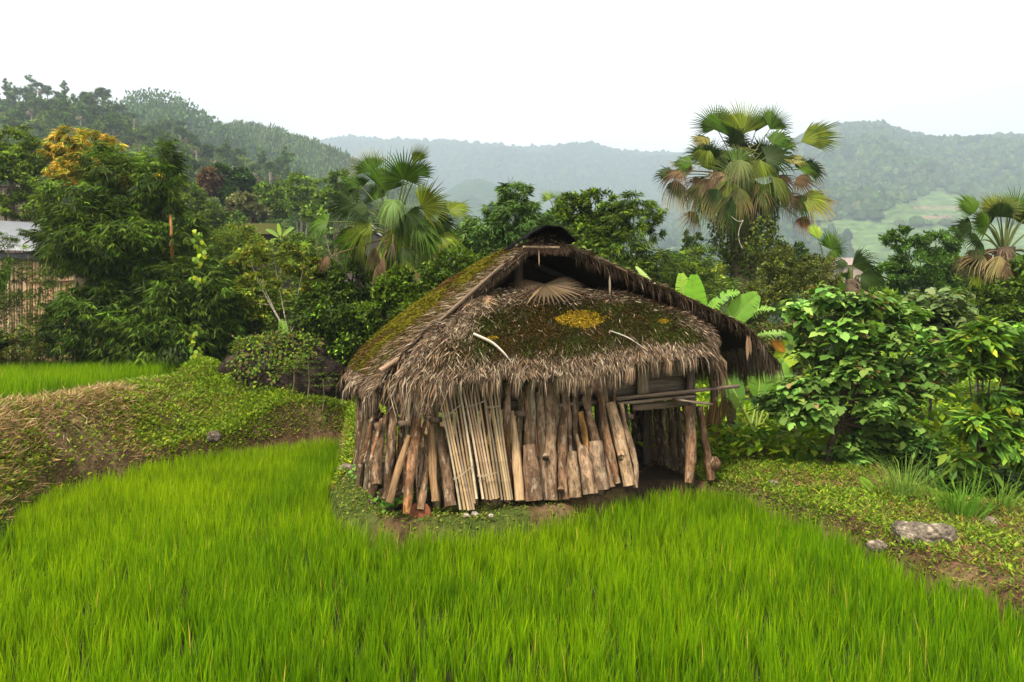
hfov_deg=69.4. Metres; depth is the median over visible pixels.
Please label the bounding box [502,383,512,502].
log
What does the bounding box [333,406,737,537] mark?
moss and weeds
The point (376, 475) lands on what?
log
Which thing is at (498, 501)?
log
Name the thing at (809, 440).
undergrowth
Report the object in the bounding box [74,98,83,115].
hill tree
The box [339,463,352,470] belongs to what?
stone
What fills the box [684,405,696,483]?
log
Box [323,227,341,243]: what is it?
hill tree
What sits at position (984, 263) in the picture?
fan palm
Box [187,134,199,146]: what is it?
hill tree
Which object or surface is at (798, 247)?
tree
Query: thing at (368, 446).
log
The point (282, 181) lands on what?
hill tree
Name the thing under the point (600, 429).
log
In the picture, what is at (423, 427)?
log
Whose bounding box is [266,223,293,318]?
banana plant
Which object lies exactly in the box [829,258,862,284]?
house
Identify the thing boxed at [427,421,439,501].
log
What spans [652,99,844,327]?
fan palm
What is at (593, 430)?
log
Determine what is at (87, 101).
hill tree
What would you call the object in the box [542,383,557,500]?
log
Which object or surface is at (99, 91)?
hill tree
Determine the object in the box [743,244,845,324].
tree
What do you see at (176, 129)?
hill palm
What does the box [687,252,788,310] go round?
tree
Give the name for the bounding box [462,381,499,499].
bamboo bundle
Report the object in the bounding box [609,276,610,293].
straw wisp
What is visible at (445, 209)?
tree
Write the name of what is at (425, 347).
thatched hut
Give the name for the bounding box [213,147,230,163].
hill palm
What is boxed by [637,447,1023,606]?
ground cover plants
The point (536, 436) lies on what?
log
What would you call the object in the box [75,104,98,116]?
hill tree
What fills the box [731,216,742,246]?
dead vine
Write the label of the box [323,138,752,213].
mountains
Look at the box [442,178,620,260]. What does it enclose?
hill
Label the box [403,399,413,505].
log
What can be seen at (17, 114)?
hill tree
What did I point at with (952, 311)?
bush
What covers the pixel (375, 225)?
hill tree
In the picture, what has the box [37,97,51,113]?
hill tree
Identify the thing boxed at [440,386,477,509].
bamboo bundle
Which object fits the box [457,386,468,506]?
log
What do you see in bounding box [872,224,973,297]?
tree
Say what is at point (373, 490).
log
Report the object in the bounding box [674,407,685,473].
log
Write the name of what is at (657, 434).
log
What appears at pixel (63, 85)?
hill tree
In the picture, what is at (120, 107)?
hill tree
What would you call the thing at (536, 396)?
log
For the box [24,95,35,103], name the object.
hill tree
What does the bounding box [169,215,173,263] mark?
bamboo
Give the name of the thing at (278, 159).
hill tree
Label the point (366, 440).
log
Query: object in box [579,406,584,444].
log
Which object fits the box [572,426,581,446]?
log
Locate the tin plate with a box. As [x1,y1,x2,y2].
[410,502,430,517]
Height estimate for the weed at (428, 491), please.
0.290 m
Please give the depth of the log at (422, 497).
8.47 m
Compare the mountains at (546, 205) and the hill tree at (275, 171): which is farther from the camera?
the mountains at (546, 205)
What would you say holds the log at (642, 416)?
on the ground at (656, 478)
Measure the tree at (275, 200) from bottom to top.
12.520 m
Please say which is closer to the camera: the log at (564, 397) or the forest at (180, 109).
the log at (564, 397)
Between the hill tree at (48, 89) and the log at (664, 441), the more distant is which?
the hill tree at (48, 89)
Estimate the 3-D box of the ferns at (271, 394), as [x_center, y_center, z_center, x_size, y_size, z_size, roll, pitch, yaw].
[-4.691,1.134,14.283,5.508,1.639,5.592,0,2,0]
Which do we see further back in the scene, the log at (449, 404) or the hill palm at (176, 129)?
the hill palm at (176, 129)
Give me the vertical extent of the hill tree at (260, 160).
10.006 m
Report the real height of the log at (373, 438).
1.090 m
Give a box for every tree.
[0,106,10,112]
[0,116,26,131]
[0,123,57,262]
[1,78,12,95]
[1,116,13,127]
[4,88,16,107]
[5,107,25,121]
[13,85,22,96]
[18,101,34,122]
[22,84,29,99]
[24,74,37,91]
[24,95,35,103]
[26,120,51,139]
[27,98,40,106]
[33,93,42,109]
[35,125,162,360]
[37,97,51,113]
[41,85,51,97]
[43,109,62,122]
[46,98,56,106]
[49,109,74,125]
[50,90,60,99]
[51,117,62,130]
[54,119,69,139]
[57,90,74,117]
[59,80,69,94]
[62,175,85,207]
[71,93,80,112]
[73,95,96,105]
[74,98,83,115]
[74,124,98,130]
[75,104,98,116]
[77,91,92,99]
[79,113,98,125]
[86,87,112,102]
[91,103,112,115]
[96,120,109,134]
[97,94,110,113]
[99,112,122,135]
[107,101,116,113]
[108,100,128,115]
[116,113,134,119]
[121,116,134,146]
[126,128,155,151]
[126,150,138,157]
[140,125,154,131]
[146,124,168,141]
[147,135,165,158]
[151,121,167,131]
[154,127,171,138]
[157,117,174,129]
[172,181,232,228]
[173,129,194,148]
[173,136,185,158]
[177,224,321,347]
[180,147,200,193]
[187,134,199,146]
[195,165,223,200]
[197,143,214,161]
[197,155,223,171]
[197,159,207,168]
[201,225,325,342]
[209,160,226,175]
[214,162,257,222]
[219,139,235,166]
[220,191,274,222]
[225,210,247,228]
[228,240,329,331]
[233,148,246,157]
[233,157,245,168]
[246,179,294,324]
[256,147,267,171]
[265,162,280,176]
[269,178,287,193]
[275,154,284,172]
[275,171,290,179]
[279,146,294,174]
[281,226,302,234]
[282,172,321,337]
[283,252,414,395]
[284,211,312,235]
[288,217,310,232]
[298,168,362,315]
[314,218,332,240]
[317,239,333,254]
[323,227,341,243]
[334,217,352,224]
[348,199,373,218]
[360,184,372,201]
[368,214,395,243]
[374,201,382,212]
[401,202,412,216]
[408,201,480,256]
[453,176,561,260]
[541,187,631,252]
[572,189,727,312]
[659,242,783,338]
[666,229,718,296]
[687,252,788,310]
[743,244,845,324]
[776,239,813,290]
[839,268,873,289]
[868,286,903,362]
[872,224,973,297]
[961,267,989,289]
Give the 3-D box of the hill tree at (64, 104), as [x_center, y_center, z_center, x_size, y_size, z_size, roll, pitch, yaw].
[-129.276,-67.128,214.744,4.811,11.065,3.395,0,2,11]
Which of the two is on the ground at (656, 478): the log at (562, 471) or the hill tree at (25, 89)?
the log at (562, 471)
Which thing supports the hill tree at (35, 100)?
on the hill at (166, 216)
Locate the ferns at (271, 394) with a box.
[99,356,401,462]
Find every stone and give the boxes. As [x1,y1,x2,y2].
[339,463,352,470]
[865,539,887,552]
[985,516,998,525]
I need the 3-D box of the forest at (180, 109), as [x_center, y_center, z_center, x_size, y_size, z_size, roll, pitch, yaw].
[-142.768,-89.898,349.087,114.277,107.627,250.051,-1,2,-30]
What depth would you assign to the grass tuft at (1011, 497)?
8.38 m
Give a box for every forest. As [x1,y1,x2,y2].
[0,94,452,302]
[112,87,313,185]
[212,118,474,230]
[313,134,793,198]
[624,119,1023,301]
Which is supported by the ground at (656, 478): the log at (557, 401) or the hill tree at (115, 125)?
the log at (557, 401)
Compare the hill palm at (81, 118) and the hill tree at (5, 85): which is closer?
the hill palm at (81, 118)
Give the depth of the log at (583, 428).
9.21 m
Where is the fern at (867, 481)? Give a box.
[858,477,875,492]
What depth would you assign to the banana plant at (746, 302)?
12.05 m
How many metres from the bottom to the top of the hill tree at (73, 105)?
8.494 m
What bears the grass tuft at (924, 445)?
on the ground at (656, 478)
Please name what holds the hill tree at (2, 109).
on the hill at (166, 216)
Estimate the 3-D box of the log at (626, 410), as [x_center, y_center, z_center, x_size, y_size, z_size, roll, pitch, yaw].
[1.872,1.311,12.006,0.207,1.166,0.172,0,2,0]
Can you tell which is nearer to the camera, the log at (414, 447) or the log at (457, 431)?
the log at (414, 447)
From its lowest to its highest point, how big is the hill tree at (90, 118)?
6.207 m
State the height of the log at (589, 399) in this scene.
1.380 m
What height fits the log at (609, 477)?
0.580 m
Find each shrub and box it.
[0,326,48,368]
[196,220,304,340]
[355,264,428,331]
[387,223,604,412]
[737,310,846,397]
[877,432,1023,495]
[924,255,1023,391]
[931,315,1023,495]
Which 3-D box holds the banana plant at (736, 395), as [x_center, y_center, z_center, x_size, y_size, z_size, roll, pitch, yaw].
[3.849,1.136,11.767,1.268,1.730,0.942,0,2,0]
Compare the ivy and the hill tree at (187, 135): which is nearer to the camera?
the ivy
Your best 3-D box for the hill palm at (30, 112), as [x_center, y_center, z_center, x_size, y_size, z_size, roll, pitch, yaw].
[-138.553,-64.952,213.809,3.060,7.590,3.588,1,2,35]
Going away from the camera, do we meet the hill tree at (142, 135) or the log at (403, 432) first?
the log at (403, 432)
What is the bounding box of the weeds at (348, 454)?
[0,361,385,533]
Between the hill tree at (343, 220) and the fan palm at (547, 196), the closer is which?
the fan palm at (547, 196)
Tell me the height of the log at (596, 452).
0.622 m
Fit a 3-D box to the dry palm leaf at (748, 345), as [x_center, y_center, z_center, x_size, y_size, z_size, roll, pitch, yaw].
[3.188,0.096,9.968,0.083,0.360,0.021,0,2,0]
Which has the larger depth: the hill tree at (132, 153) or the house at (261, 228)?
the hill tree at (132, 153)
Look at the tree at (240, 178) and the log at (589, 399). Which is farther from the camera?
the tree at (240, 178)
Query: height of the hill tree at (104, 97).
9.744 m
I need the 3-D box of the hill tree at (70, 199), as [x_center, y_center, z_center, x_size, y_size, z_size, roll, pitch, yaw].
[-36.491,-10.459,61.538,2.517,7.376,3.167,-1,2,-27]
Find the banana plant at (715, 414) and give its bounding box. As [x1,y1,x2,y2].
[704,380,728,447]
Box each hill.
[0,101,353,335]
[136,102,254,156]
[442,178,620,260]
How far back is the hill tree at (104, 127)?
185.86 m
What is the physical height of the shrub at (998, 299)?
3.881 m
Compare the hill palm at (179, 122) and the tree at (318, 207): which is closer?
the tree at (318, 207)
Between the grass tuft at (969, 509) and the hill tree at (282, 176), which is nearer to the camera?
the grass tuft at (969, 509)
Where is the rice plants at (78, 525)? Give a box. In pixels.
[0,435,1023,681]
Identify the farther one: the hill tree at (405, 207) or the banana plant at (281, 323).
the hill tree at (405, 207)
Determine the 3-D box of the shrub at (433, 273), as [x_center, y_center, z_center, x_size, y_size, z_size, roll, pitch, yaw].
[0.234,-0.394,14.603,5.425,3.818,1.693,0,2,0]
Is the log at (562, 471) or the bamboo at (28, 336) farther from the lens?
the bamboo at (28, 336)
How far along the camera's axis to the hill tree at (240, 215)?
49.58 m
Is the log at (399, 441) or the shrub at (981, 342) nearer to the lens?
the log at (399, 441)
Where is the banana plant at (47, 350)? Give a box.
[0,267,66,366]
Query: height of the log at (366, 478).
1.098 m
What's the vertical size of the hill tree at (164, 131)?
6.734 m
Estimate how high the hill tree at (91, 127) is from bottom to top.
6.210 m
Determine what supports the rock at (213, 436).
on the ground at (656, 478)
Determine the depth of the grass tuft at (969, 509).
8.19 m
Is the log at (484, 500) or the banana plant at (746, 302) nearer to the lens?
the log at (484, 500)
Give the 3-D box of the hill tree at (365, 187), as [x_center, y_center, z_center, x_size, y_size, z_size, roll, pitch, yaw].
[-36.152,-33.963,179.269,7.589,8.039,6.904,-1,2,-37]
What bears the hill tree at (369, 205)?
on the hill at (166, 216)
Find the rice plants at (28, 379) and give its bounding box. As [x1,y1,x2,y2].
[0,357,186,399]
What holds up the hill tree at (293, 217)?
on the hill at (166, 216)
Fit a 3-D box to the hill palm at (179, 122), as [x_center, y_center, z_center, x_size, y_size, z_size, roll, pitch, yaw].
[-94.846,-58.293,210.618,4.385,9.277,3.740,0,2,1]
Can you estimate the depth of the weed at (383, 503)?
8.50 m
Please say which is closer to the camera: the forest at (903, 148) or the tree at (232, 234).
the tree at (232, 234)
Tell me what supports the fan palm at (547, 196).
on the ground at (656, 478)
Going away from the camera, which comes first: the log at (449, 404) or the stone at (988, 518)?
the stone at (988, 518)
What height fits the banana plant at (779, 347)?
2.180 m
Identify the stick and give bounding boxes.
[473,333,510,361]
[610,330,647,350]
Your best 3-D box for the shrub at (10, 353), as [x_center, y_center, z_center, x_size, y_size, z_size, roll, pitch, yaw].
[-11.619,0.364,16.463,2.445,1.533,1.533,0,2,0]
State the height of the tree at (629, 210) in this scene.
5.570 m
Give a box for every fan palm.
[306,143,472,317]
[538,189,569,220]
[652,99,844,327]
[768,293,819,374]
[807,223,848,375]
[831,246,886,402]
[949,185,1023,393]
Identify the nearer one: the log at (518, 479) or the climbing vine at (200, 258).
the log at (518, 479)
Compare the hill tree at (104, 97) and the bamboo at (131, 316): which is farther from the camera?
the hill tree at (104, 97)
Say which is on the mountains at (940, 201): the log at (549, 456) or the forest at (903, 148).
the forest at (903, 148)
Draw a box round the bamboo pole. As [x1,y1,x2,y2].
[459,395,477,494]
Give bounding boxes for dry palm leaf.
[456,296,499,316]
[510,277,588,305]
[746,336,751,359]
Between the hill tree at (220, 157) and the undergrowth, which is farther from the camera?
the hill tree at (220, 157)
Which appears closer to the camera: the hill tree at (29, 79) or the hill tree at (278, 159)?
the hill tree at (278, 159)
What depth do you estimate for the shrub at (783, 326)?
15.80 m
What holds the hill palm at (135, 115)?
on the hill at (166, 216)
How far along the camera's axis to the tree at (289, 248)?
16.19 m
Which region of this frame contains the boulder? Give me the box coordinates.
[217,338,352,401]
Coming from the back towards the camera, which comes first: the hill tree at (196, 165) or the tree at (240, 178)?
the hill tree at (196, 165)
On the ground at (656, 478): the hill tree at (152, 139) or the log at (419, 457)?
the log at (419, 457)
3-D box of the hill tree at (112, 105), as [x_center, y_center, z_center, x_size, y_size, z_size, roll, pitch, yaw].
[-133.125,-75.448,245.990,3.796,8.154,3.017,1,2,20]
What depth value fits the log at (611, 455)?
9.23 m
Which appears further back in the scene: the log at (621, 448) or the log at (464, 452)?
the log at (621, 448)
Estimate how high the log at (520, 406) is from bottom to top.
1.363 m
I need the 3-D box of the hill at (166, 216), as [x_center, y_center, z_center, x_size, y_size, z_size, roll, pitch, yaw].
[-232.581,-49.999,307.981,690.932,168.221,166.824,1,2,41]
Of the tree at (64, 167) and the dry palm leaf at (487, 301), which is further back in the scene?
the tree at (64, 167)
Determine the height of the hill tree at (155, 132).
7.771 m
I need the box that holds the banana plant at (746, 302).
[707,289,775,445]
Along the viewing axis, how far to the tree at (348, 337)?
16.02 m
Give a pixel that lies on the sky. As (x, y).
(632, 75)
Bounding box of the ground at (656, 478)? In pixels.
[0,330,1023,681]
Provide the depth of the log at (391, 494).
8.26 m
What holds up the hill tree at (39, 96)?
on the hill at (166, 216)
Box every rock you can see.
[207,430,221,442]
[768,480,781,487]
[891,520,959,546]
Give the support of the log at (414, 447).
on the ground at (656, 478)
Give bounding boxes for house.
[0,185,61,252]
[227,223,293,292]
[341,225,382,285]
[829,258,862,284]
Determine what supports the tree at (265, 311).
on the ground at (656, 478)
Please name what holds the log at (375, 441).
on the thatched hut
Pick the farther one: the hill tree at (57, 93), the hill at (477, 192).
the hill at (477, 192)
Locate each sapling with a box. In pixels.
[275,359,310,395]
[289,355,325,397]
[305,372,338,412]
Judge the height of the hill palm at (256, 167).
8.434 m
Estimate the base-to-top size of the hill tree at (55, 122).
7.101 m
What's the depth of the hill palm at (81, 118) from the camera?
201.06 m
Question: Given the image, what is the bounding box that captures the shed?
[0,220,123,361]
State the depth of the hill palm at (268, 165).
155.24 m
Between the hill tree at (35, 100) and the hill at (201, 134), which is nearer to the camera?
the hill tree at (35, 100)
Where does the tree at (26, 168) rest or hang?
on the ground at (656, 478)
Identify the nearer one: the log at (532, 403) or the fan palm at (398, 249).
the log at (532, 403)
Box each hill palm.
[6,87,16,99]
[26,103,38,119]
[33,82,45,93]
[75,110,86,124]
[89,94,98,104]
[128,113,138,128]
[170,125,188,151]
[172,120,186,129]
[189,141,202,160]
[193,161,208,174]
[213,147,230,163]
[227,157,239,167]
[247,164,261,182]
[260,162,278,185]
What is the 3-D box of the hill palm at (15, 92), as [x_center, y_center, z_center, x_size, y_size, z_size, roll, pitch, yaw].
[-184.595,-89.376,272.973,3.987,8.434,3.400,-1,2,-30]
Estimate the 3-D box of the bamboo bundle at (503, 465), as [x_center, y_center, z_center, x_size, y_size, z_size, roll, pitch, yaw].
[-0.182,1.176,8.772,0.400,1.394,0.209,1,2,44]
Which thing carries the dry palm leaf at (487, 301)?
on the thatched hut
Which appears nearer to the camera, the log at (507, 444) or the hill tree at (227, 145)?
the log at (507, 444)
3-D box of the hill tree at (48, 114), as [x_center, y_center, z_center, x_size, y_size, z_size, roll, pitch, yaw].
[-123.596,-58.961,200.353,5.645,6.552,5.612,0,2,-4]
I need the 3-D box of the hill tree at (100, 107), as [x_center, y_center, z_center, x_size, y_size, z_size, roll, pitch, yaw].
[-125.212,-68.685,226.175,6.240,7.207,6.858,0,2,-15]
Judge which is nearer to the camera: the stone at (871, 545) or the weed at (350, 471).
the stone at (871, 545)
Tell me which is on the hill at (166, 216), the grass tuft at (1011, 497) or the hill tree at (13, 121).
the hill tree at (13, 121)
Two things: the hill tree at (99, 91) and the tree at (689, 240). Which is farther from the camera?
the hill tree at (99, 91)
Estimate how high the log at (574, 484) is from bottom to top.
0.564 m
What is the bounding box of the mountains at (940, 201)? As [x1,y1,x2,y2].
[629,124,1023,337]
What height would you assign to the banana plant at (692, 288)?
3.203 m
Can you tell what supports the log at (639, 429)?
on the ground at (656, 478)
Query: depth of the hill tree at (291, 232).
67.92 m
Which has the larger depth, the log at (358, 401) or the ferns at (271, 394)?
the ferns at (271, 394)
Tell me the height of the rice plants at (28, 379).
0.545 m
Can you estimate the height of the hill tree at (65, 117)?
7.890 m
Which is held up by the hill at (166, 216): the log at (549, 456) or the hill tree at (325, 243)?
the hill tree at (325, 243)
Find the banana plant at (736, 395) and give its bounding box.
[722,358,789,458]
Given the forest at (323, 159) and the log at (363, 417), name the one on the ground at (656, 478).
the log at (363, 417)
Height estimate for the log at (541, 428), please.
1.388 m
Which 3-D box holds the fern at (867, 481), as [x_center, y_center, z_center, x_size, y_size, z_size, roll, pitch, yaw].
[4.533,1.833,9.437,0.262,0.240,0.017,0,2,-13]
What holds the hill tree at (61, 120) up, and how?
on the hill at (166, 216)
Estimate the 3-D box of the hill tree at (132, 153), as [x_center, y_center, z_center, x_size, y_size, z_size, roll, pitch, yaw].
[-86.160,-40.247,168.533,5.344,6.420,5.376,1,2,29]
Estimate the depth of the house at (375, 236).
40.84 m
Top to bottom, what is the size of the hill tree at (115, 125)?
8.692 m
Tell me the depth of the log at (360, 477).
9.73 m
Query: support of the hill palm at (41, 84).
on the hill at (166, 216)
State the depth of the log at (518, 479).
8.88 m
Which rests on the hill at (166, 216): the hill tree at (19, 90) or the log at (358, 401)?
the hill tree at (19, 90)
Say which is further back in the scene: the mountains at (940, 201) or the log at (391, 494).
the mountains at (940, 201)
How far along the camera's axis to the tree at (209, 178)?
60.23 m
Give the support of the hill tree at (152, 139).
on the hill at (166, 216)
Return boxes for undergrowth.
[616,349,1020,464]
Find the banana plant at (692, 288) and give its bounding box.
[635,266,706,421]
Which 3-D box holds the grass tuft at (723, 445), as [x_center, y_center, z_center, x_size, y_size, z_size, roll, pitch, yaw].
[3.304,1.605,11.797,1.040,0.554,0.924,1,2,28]
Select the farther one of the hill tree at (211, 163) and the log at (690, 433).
the hill tree at (211, 163)
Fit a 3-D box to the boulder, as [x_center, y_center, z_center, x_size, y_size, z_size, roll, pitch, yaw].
[-4.748,0.976,15.303,2.757,2.091,1.993,0,2,0]
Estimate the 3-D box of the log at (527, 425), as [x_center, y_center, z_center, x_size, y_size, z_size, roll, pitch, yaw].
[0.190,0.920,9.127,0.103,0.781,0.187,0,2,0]
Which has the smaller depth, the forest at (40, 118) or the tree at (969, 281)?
the tree at (969, 281)
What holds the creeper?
hanging from the boulder
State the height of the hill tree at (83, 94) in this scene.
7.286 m
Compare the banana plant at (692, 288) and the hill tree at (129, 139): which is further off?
the hill tree at (129, 139)
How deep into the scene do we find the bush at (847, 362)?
10.83 m
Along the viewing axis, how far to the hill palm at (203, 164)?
147.00 m
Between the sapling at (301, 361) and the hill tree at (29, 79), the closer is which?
the sapling at (301, 361)
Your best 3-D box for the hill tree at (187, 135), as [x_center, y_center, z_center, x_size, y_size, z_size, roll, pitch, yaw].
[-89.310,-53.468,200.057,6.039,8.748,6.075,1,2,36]
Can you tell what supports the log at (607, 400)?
on the log at (621, 448)
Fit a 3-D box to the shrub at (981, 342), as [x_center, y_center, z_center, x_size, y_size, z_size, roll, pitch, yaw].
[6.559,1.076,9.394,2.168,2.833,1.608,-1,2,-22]
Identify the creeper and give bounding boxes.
[224,326,324,393]
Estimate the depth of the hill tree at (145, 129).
222.58 m
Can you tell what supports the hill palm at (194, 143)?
on the hill at (166, 216)
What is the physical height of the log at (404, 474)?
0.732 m
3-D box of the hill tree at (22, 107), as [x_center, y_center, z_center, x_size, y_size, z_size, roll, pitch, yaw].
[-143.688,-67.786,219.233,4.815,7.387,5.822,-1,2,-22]
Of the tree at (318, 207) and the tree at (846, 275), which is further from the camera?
the tree at (318, 207)
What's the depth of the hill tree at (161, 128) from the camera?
235.06 m
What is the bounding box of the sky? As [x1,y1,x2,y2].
[0,0,1023,151]
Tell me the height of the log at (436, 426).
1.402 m
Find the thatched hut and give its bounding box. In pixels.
[333,225,785,510]
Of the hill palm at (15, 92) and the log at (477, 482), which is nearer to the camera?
the log at (477, 482)
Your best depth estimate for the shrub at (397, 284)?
14.56 m
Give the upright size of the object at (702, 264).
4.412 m
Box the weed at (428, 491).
[413,486,430,502]
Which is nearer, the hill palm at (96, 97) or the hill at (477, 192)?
the hill palm at (96, 97)
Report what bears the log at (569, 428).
on the log at (562, 471)
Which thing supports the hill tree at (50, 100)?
on the hill at (166, 216)
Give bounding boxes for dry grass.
[0,361,357,521]
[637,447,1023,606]
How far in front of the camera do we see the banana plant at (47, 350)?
16.96 m
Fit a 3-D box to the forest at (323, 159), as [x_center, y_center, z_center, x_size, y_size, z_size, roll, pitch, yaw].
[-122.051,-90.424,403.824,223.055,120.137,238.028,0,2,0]
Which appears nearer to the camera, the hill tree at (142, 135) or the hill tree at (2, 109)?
the hill tree at (142, 135)
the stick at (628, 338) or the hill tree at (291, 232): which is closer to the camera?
the stick at (628, 338)
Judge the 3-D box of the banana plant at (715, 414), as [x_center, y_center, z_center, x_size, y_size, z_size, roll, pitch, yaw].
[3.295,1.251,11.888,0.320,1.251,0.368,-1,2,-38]
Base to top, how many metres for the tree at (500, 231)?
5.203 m
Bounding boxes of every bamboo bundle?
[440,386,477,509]
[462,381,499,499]
[483,385,512,499]
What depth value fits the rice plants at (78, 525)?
6.24 m
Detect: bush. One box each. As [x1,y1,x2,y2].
[741,280,964,467]
[877,286,986,429]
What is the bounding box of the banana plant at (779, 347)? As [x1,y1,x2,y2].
[757,329,803,443]
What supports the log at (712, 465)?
on the ground at (656, 478)
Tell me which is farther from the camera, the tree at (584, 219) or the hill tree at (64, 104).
the hill tree at (64, 104)
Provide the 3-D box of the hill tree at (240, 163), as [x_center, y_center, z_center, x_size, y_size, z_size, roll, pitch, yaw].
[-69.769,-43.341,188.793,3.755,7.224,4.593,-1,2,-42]
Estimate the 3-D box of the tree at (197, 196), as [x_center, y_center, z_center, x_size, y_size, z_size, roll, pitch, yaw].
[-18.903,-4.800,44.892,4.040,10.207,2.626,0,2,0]
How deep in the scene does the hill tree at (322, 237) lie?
101.34 m
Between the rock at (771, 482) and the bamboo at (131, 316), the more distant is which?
the bamboo at (131, 316)
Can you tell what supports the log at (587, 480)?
on the ground at (656, 478)
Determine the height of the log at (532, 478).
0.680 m
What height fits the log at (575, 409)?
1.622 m
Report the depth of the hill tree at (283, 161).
201.50 m
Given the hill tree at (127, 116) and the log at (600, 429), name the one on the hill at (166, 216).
the hill tree at (127, 116)
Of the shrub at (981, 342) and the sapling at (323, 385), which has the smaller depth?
the shrub at (981, 342)
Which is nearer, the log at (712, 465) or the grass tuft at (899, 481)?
the grass tuft at (899, 481)
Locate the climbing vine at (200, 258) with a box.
[185,229,206,359]
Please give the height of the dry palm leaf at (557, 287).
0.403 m
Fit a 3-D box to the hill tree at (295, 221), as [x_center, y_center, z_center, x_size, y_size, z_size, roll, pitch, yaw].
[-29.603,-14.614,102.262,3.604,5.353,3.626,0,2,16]
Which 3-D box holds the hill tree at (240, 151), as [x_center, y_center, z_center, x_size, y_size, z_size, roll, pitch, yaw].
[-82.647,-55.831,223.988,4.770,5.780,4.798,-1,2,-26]
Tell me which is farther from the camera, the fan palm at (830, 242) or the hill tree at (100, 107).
the hill tree at (100, 107)
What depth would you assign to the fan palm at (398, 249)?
15.24 m
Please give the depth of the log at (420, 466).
8.56 m
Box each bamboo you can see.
[0,222,95,367]
[22,130,265,371]
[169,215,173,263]
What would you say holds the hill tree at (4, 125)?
on the hill at (166, 216)
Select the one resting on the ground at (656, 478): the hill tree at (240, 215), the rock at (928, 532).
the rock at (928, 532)
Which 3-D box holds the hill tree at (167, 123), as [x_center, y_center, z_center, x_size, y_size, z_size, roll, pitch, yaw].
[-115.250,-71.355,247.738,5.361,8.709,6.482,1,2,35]
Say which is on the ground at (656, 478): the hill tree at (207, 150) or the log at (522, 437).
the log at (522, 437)
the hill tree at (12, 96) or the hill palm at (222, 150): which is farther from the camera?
the hill tree at (12, 96)
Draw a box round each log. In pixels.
[352,397,360,471]
[354,400,363,475]
[356,405,369,486]
[358,411,376,466]
[361,402,365,433]
[363,407,376,490]
[363,419,374,463]
[368,410,380,493]
[368,412,383,503]
[369,418,382,465]
[371,414,387,484]
[382,411,397,498]
[385,435,410,503]
[396,415,404,492]
[401,414,405,448]
[402,456,406,492]
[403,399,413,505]
[403,416,420,513]
[413,396,421,501]
[416,434,428,510]
[417,447,423,488]
[418,419,426,456]
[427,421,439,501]
[431,393,441,508]
[437,426,456,507]
[443,392,453,507]
[455,412,460,456]
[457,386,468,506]
[469,395,479,505]
[479,388,490,504]
[491,386,502,503]
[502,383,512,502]
[502,411,513,500]
[510,411,524,500]
[516,390,525,501]
[522,421,523,455]
[523,384,530,444]
[523,444,542,500]
[527,380,537,456]
[534,418,537,455]
[535,392,539,435]
[536,384,545,499]
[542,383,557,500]
[553,379,559,490]
[556,407,569,499]
[561,381,568,451]
[567,385,572,450]
[567,451,581,497]
[571,383,578,466]
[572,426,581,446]
[577,411,588,449]
[577,445,598,494]
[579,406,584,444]
[581,393,599,440]
[584,387,591,450]
[589,440,608,490]
[593,383,620,483]
[597,377,605,493]
[601,440,614,487]
[605,377,613,442]
[605,401,634,486]
[612,379,616,402]
[619,403,638,487]
[624,404,629,452]
[629,399,637,454]
[634,399,642,457]
[639,461,657,471]
[640,399,642,429]
[651,410,656,461]
[652,398,662,464]
[659,401,670,467]
[667,400,678,470]
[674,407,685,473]
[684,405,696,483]
[696,406,720,479]
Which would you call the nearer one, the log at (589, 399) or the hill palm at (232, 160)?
the log at (589, 399)
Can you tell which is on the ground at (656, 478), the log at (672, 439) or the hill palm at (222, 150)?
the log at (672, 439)
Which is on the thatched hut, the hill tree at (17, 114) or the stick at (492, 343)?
the stick at (492, 343)
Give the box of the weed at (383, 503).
[368,491,413,513]
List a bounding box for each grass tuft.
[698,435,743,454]
[847,447,961,501]
[908,464,1015,523]
[960,465,1023,513]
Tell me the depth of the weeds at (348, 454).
11.94 m
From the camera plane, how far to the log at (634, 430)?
11.75 m
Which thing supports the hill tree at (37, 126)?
on the hill at (166, 216)
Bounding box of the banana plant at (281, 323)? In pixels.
[264,319,288,337]
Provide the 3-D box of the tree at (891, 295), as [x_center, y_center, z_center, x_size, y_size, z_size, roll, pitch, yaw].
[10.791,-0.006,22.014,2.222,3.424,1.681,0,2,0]
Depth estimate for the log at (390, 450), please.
8.40 m
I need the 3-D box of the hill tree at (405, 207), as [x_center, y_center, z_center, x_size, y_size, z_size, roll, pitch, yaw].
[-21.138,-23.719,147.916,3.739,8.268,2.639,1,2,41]
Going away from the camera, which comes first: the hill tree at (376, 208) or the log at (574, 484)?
the log at (574, 484)
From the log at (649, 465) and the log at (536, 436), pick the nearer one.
the log at (536, 436)
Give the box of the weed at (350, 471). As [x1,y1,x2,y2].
[348,464,356,478]
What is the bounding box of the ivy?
[706,211,783,326]
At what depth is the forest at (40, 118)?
200.99 m

